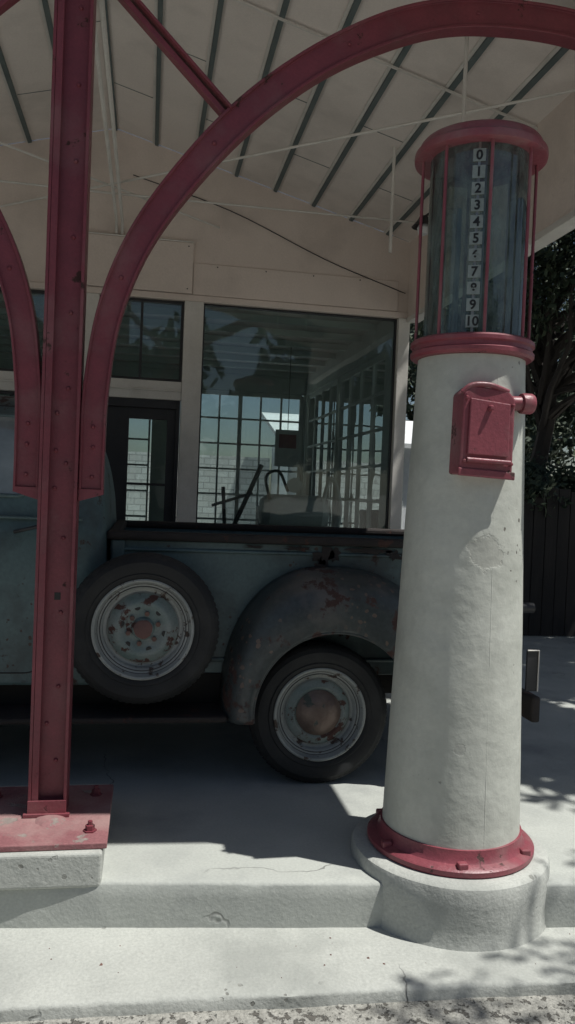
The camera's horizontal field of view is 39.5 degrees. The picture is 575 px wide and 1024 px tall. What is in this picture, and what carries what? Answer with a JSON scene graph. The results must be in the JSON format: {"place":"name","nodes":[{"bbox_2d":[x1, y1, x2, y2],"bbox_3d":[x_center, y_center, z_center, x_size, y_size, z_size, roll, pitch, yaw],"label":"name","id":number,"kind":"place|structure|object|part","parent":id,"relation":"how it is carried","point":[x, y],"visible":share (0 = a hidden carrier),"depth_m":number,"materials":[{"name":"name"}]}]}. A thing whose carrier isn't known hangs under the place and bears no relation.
{"place":"outdoors","nodes":[
{"label":"outdoors","id":0,"kind":"place"},
{"bbox_2d":[106,397,179,521],"bbox_3d":[-1.253,0.170,6.535,0.665,2.178,0.090,2,1,-10],"label":"door","id":1,"kind":"structure","parent":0,"point":[121,412],"depth_m":6.50,"materials":[{"name":"black wood"}]},
{"bbox_2d":[255,505,259,524],"bbox_3d":[-0.171,0.553,9.637,0.830,1.250,0.680,2,1,-10],"label":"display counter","id":2,"kind":"object","parent":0,"point":[257,519],"visible":0.05,"depth_m":9.52,"materials":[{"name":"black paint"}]},
{"bbox_2d":[0,667,574,927],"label":"forecourt pavement","id":3,"kind":"structure","parent":0,"point":[219,825],"depth_m":3.52,"materials":[{"name":"concrete"}]},
{"bbox_2d":[0,784,106,889],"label":"column footing","id":4,"kind":"object","parent":3,"relation":"on","point":[50,869],"depth_m":2.93,"materials":[{"name":"grey concrete"}]},
{"bbox_2d":[0,784,113,851],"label":"base plate","id":5,"kind":"object","parent":4,"relation":"on","point":[18,833],"visible":0.89,"depth_m":3.13,"materials":[{"name":"red metal"}]},
{"bbox_2d":[22,800,69,817],"bbox_3d":[-0.963,1.186,3.195,0.180,0.064,0.019,2,1,-10],"label":"foot angle","id":6,"kind":"object","parent":5,"relation":"on","point":[38,808],"visible":1,"depth_m":3.19,"materials":[{"name":"red paint"}]},
{"bbox_2d":[35,815,65,826],"bbox_3d":[-0.936,1.214,3.161,0.120,0.014,0.121,2,1,-10],"label":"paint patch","id":7,"kind":"object","parent":5,"relation":"on","point":[49,820],"visible":1,"depth_m":3.14,"materials":[{"name":"paint"}]},
{"bbox_2d":[28,0,96,811],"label":"support post","id":8,"kind":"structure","parent":5,"relation":"on","point":[70,295],"depth_m":3.20,"materials":[{"name":"red metal"}]},
{"bbox_2d":[31,0,64,800],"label":"column lips","id":9,"kind":"structure","parent":8,"relation":"attached to","point":[48,389],"depth_m":3.16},
{"bbox_2d":[54,592,60,599],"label":"column hole","id":10,"kind":"structure","parent":8,"relation":"attached to","point":[57,595],"depth_m":3.22,"materials":[{"name":"metal"}]},
{"bbox_2d":[13,486,103,500],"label":"bracket plate","id":11,"kind":"structure","parent":8,"relation":"attached to","point":[32,492],"depth_m":3.21,"materials":[{"name":"red paint"}]},
{"bbox_2d":[0,210,41,486],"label":"arch","id":12,"kind":"structure","parent":11,"relation":"on","point":[22,319],"depth_m":3.17,"materials":[{"name":"red paint"}]},
{"bbox_2d":[0,0,19,15],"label":"brace","id":13,"kind":"object","parent":12,"relation":"attached to","point":[5,5],"depth_m":3.14,"materials":[{"name":"red paint"}]},
{"bbox_2d":[7,266,29,475],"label":"arch bolts","id":14,"kind":"object","parent":12,"relation":"attached to","point":[27,422],"visible":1,"depth_m":3.18,"materials":[{"name":"metal"}]},
{"bbox_2d":[78,0,574,489],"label":"arch","id":15,"kind":"structure","parent":11,"relation":"on","point":[228,130],"depth_m":3.30,"materials":[{"name":"red paint"}]},
{"bbox_2d":[118,0,224,115],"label":"brace","id":16,"kind":"object","parent":15,"relation":"attached to","point":[169,52],"visible":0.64,"depth_m":3.25,"materials":[{"name":"red paint"}]},
{"bbox_2d":[130,0,232,109],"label":"brace flange","id":17,"kind":"object","parent":15,"relation":"attached to","point":[182,54],"visible":0.56,"depth_m":3.24,"materials":[{"name":"red metal"}]},
{"bbox_2d":[90,11,480,478],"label":"arch bolts","id":18,"kind":"object","parent":15,"relation":"attached to","point":[214,143],"visible":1,"depth_m":3.23,"materials":[{"name":"metal"}]},
{"bbox_2d":[45,6,83,761],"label":"column rivets","id":19,"kind":"object","parent":8,"relation":"attached to","point":[73,237],"depth_m":3.20,"materials":[{"name":"red metal"}]},
{"bbox_2d":[0,0,574,322],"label":"canopy","id":20,"kind":"object","parent":8,"relation":"on","point":[347,142],"visible":0.69,"depth_m":4.99,"materials":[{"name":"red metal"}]},
{"bbox_2d":[83,820,96,833],"bbox_3d":[-0.761,1.209,3.084,0.052,0.042,0.045,2,1,-10],"label":"anchor bolt","id":21,"kind":"object","parent":5,"relation":"on","point":[90,827],"visible":1,"depth_m":3.07,"materials":[{"name":"red paint"}]},
{"bbox_2d":[90,785,101,796],"bbox_3d":[-0.825,1.197,3.448,0.052,0.042,0.045,2,1,-10],"label":"anchor bolt","id":22,"kind":"object","parent":5,"relation":"on","point":[95,792],"visible":1,"depth_m":3.44,"materials":[{"name":"red paint"}]},
{"bbox_2d":[83,293,99,380],"bbox_3d":[-1.626,-0.248,6.447,0.120,2.988,0.130,2,1,-10],"label":"post","id":23,"kind":"object","parent":3,"relation":"on","point":[92,300],"visible":0.2,"depth_m":6.35,"materials":[{"name":"white wood"}]},
{"bbox_2d":[0,371,181,400],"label":"transom rail","id":24,"kind":"object","parent":23,"relation":"attached to","point":[129,393],"visible":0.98,"depth_m":6.44,"materials":[{"name":"white wood"}]},
{"bbox_2d":[0,287,44,370],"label":"transom frame","id":25,"kind":"object","parent":24,"relation":"on","point":[41,292],"visible":0.09,"depth_m":6.32,"materials":[{"name":"beige wood"}]},
{"bbox_2d":[0,379,180,391],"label":"transom moulding","id":26,"kind":"object","parent":24,"relation":"attached to","point":[118,387],"visible":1,"depth_m":6.43,"materials":[{"name":"white wood"}]},
{"bbox_2d":[111,298,183,381],"bbox_3d":[-1.188,-1.398,6.495,0.671,0.654,0.045,2,1,-10],"label":"transom frame","id":27,"kind":"object","parent":24,"relation":"on","point":[143,301],"visible":0.66,"depth_m":6.49,"materials":[{"name":"black wood"}]},
{"bbox_2d":[176,301,203,521],"bbox_3d":[-0.826,-0.219,6.588,0.155,2.988,0.130,2,1,-10],"label":"post","id":28,"kind":"object","parent":3,"relation":"on","point":[190,411],"visible":0.56,"depth_m":6.51,"materials":[{"name":"white wood"}]},
{"bbox_2d":[0,395,539,782],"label":"pickup truck","id":29,"kind":"object","parent":3,"relation":"on","point":[280,640],"visible":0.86,"depth_m":3.95,"materials":[{"name":"metal"}]},
{"bbox_3d":[-1.590,-0.284,3.817,0.735,0.390,0.129,2,1,-10],"label":"cab window","id":30,"kind":"part","parent":29,"relation":"part of","materials":[{"name":"clear glass"}]},
{"bbox_2d":[388,318,409,528],"bbox_3d":[0.923,-0.155,6.896,0.100,2.988,0.130,2,1,-10],"label":"post","id":31,"kind":"object","parent":3,"relation":"on","point":[398,422],"visible":0.44,"depth_m":6.82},
{"bbox_2d":[350,813,549,951],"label":"pump plinth","id":32,"kind":"structure","parent":3,"relation":"on","point":[472,915],"depth_m":2.96,"materials":[{"name":"concrete"}]},
{"bbox_2d":[367,119,548,878],"bbox_3d":[0.726,-0.080,3.273,0.674,2.878,0.674,2,1,-10],"label":"visible gas pump","id":33,"kind":"object","parent":32,"relation":"on","point":[450,808],"visible":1,"depth_m":3.07,"materials":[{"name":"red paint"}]},
{"bbox_3d":[-2.807,0.752,6.282,2.169,0.900,0.090,2,1,-10],"label":"bulkhead","id":34,"kind":"object","parent":3,"relation":"on","visible":0},
{"bbox_2d":[0,391,14,395],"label":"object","id":35,"kind":"object","parent":34,"relation":"on","point":[11,393],"visible":0.14,"depth_m":6.31,"materials":[{"name":"black"}]},
{"bbox_2d":[0,927,574,1022],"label":"sidewalk","id":36,"kind":"structure","parent":0,"point":[160,970],"depth_m":2.75,"materials":[{"name":"concrete"}]},
{"bbox_2d":[49,933,569,991],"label":"dry leaf litter","id":37,"kind":"object","parent":36,"relation":"on","point":[101,964],"visible":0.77,"depth_m":2.81,"materials":[{"name":"brown plant"}]},
{"bbox_2d":[0,129,574,490],"label":"sky","id":38,"kind":"structure","parent":0,"point":[138,428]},
{"bbox_2d":[412,208,453,235],"bbox_3d":[1.047,-2.108,5.783,0.294,0.224,0.169,3,1,10],"label":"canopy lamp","id":39,"kind":"object","parent":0,"point":[415,226],"visible":0.57,"depth_m":5.76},
{"bbox_2d":[522,635,574,666],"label":"yard pavement","id":40,"kind":"structure","parent":0,"point":[557,651],"depth_m":8.22,"materials":[{"name":"concrete"}]},
{"bbox_2d":[371,227,574,480],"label":"shade tree","id":41,"kind":"object","parent":40,"relation":"on","point":[551,338],"visible":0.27,"depth_m":10.36,"materials":[{"name":"green plant"}]},
{"bbox_2d":[523,488,574,635],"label":"wooden fence","id":42,"kind":"object","parent":40,"relation":"on","point":[548,566],"visible":0.3,"depth_m":8.96,"materials":[{"name":"brown wood"}]},
{"bbox_2d":[524,451,574,516],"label":"shrub","id":43,"kind":"object","parent":40,"relation":"on","point":[534,481],"visible":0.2,"depth_m":9.16,"materials":[{"name":"green plant"}]},
{"bbox_2d":[544,465,573,491],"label":"shrub","id":44,"kind":"object","parent":40,"relation":"on","point":[546,470],"visible":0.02,"depth_m":10.21,"materials":[{"name":"green plant"}]},
{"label":"floor","id":45,"kind":"structure","parent":0,"visible":0},
{"bbox_2d":[0,358,306,520],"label":"back wall","id":46,"kind":"structure","parent":45,"relation":"on","point":[244,383],"depth_m":10.42,"materials":[{"name":"white wood"}]},
{"bbox_2d":[126,420,150,520],"bbox_3d":[-2.513,-0.635,10.306,1.438,2.060,0.040,2,1,-10],"label":"back window","id":47,"kind":"structure","parent":46,"relation":"attached to","point":[147,465],"depth_m":10.40,"materials":[{"name":"black metal"}]},
{"bbox_2d":[0,291,381,373],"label":"interior ceiling","id":48,"kind":"structure","parent":46,"relation":"attached to","point":[239,323],"depth_m":8.11,"materials":[{"name":"white wood"}]},
{"bbox_2d":[0,294,376,378],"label":"ceiling joists","id":49,"kind":"object","parent":48,"relation":"attached to","point":[243,329],"visible":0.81,"depth_m":8.41,"materials":[{"name":"white wood"}]},
{"bbox_2d":[274,347,299,466],"bbox_3d":[0.015,-1.143,8.709,0.270,1.300,0.026,2,1,-10],"label":"pendant lamp","id":50,"kind":"object","parent":48,"relation":"hanging from","point":[287,443],"visible":0.99,"depth_m":8.71,"materials":[{"name":"black metal"}]},
{"bbox_2d":[197,389,303,523],"bbox_3d":[-0.661,-0.568,10.633,1.702,2.060,0.040,2,1,-10],"label":"back window","id":51,"kind":"structure","parent":46,"relation":"attached to","point":[240,394],"depth_m":10.62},
{"bbox_2d":[211,464,263,523],"bbox_3d":[-0.481,0.377,7.546,0.498,1.678,0.498,3,2,30],"label":"tire changer","id":52,"kind":"object","parent":45,"relation":"on","point":[249,492],"visible":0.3,"depth_m":7.49,"materials":[{"name":"black paint"}]},
{"bbox_2d":[258,469,341,526],"bbox_3d":[0.090,0.422,7.644,0.781,1.630,0.346,2,1,-10],"label":"air compressor","id":53,"kind":"object","parent":45,"relation":"on","point":[291,510],"visible":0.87,"depth_m":7.49,"materials":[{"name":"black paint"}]},
{"bbox_2d":[302,321,393,528],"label":"side wall","id":54,"kind":"structure","parent":45,"relation":"on","point":[371,345],"depth_m":7.84,"materials":[{"name":"white wood"}]},
{"bbox_2d":[305,379,336,526],"bbox_3d":[0.409,-0.504,9.825,0.040,2.060,1.688,2,1,-10],"label":"side window","id":55,"kind":"structure","parent":54,"relation":"in","point":[324,438],"depth_m":9.81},
{"bbox_2d":[334,351,385,528],"bbox_3d":[0.720,-0.448,8.053,0.040,2.060,1.788,2,1,-10],"label":"side window","id":56,"kind":"structure","parent":54,"relation":"in","point":[376,445],"depth_m":8.00,"materials":[{"name":"clear glass"}]},
{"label":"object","id":57,"kind":"object","parent":45,"relation":"on","visible":0},
{"bbox_2d":[0,129,409,318],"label":"gable wall","id":58,"kind":"structure","parent":57,"relation":"attached to","point":[235,240],"depth_m":6.53,"materials":[{"name":"beige paint"}]},
{"bbox_2d":[87,233,193,293],"bbox_3d":[-1.258,-1.988,6.396,1.000,0.405,0.043,2,1,-10],"label":"sign panel","id":59,"kind":"object","parent":58,"relation":"attached to","point":[168,267],"visible":0.45,"depth_m":6.41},
{"bbox_2d":[89,232,193,242],"bbox_3d":[-1.245,-2.194,6.365,1.000,0.012,0.012,2,1,-10],"label":"sign panel edge","id":60,"kind":"object","parent":59,"relation":"attached to","point":[125,235],"visible":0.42,"depth_m":6.40,"materials":[{"name":"beige wood"}]},
{"bbox_2d":[29,281,407,318],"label":"head trim","id":61,"kind":"structure","parent":58,"relation":"attached to","point":[232,301],"depth_m":6.58,"materials":[{"name":"beige wood"}]},
{"bbox_2d":[133,174,405,293],"bbox_3d":[-0.114,-2.273,6.592,2.302,0.758,0.008,2,1,-10],"label":"wall wire","id":62,"kind":"object","parent":58,"relation":"attached to","point":[286,239],"depth_m":6.61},
{"bbox_2d":[193,263,398,311],"bbox_3d":[0.087,-1.864,6.651,1.735,0.255,0.013,2,1,-10],"label":"sign panel","id":63,"kind":"object","parent":58,"relation":"attached to","point":[275,285],"visible":1,"depth_m":6.64,"materials":[{"name":"beige wood"}]},
{"label":"ground","id":64,"kind":"structure","parent":0,"visible":0},
{"bbox_2d":[126,451,269,523],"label":"brick wall","id":65,"kind":"structure","parent":64,"relation":"on","point":[135,502],"depth_m":14.88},
{"bbox_2d":[0,994,574,1023],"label":"gutter","id":66,"kind":"object","parent":64,"relation":"on","point":[521,1010],"depth_m":2.60,"materials":[{"name":"concrete"}]},
{"bbox_2d":[99,995,573,1023],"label":"gravel","id":67,"kind":"structure","parent":66,"relation":"on","point":[379,1017],"depth_m":2.60,"materials":[{"name":"grey gravel"}]},
{"bbox_2d":[302,324,415,414],"bbox_3d":[3.558,-2.337,20.777,6.214,7.506,6.091,4,2,41],"label":"shade tree","id":68,"kind":"object","parent":64,"relation":"on","point":[412,397],"visible":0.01,"depth_m":20.41,"materials":[{"name":"green plant"}]},
{"bbox_2d":[406,266,574,488],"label":"shade tree","id":69,"kind":"object","parent":64,"relation":"on","point":[409,407],"visible":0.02,"depth_m":17.54,"materials":[{"name":"green plant"}]},
{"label":"neighbouring pavement","id":70,"kind":"structure","parent":0,"visible":0},
{"bbox_2d":[262,412,412,528],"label":"garden shed","id":71,"kind":"structure","parent":70,"relation":"on","point":[273,426],"depth_m":13.97,"materials":[{"name":"white paint"}]},
{"bbox_2d":[525,242,574,484],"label":"shade tree","id":72,"kind":"object","parent":70,"relation":"on","point":[568,416],"visible":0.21,"depth_m":13.51,"materials":[{"name":"green plant"}]},
{"bbox_3d":[0.037,0.447,6.752,1.648,0.080,0.125,2,1,-10],"label":"sill","id":73,"kind":"object","parent":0,"visible":0},
{"bbox_2d":[196,304,396,528],"bbox_3d":[0.079,-0.635,6.741,1.646,2.086,0.045,2,1,-10],"label":"window frame","id":74,"kind":"object","parent":73,"relation":"on","point":[392,379],"visible":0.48,"depth_m":6.78,"materials":[{"name":"wood"}]}
]}

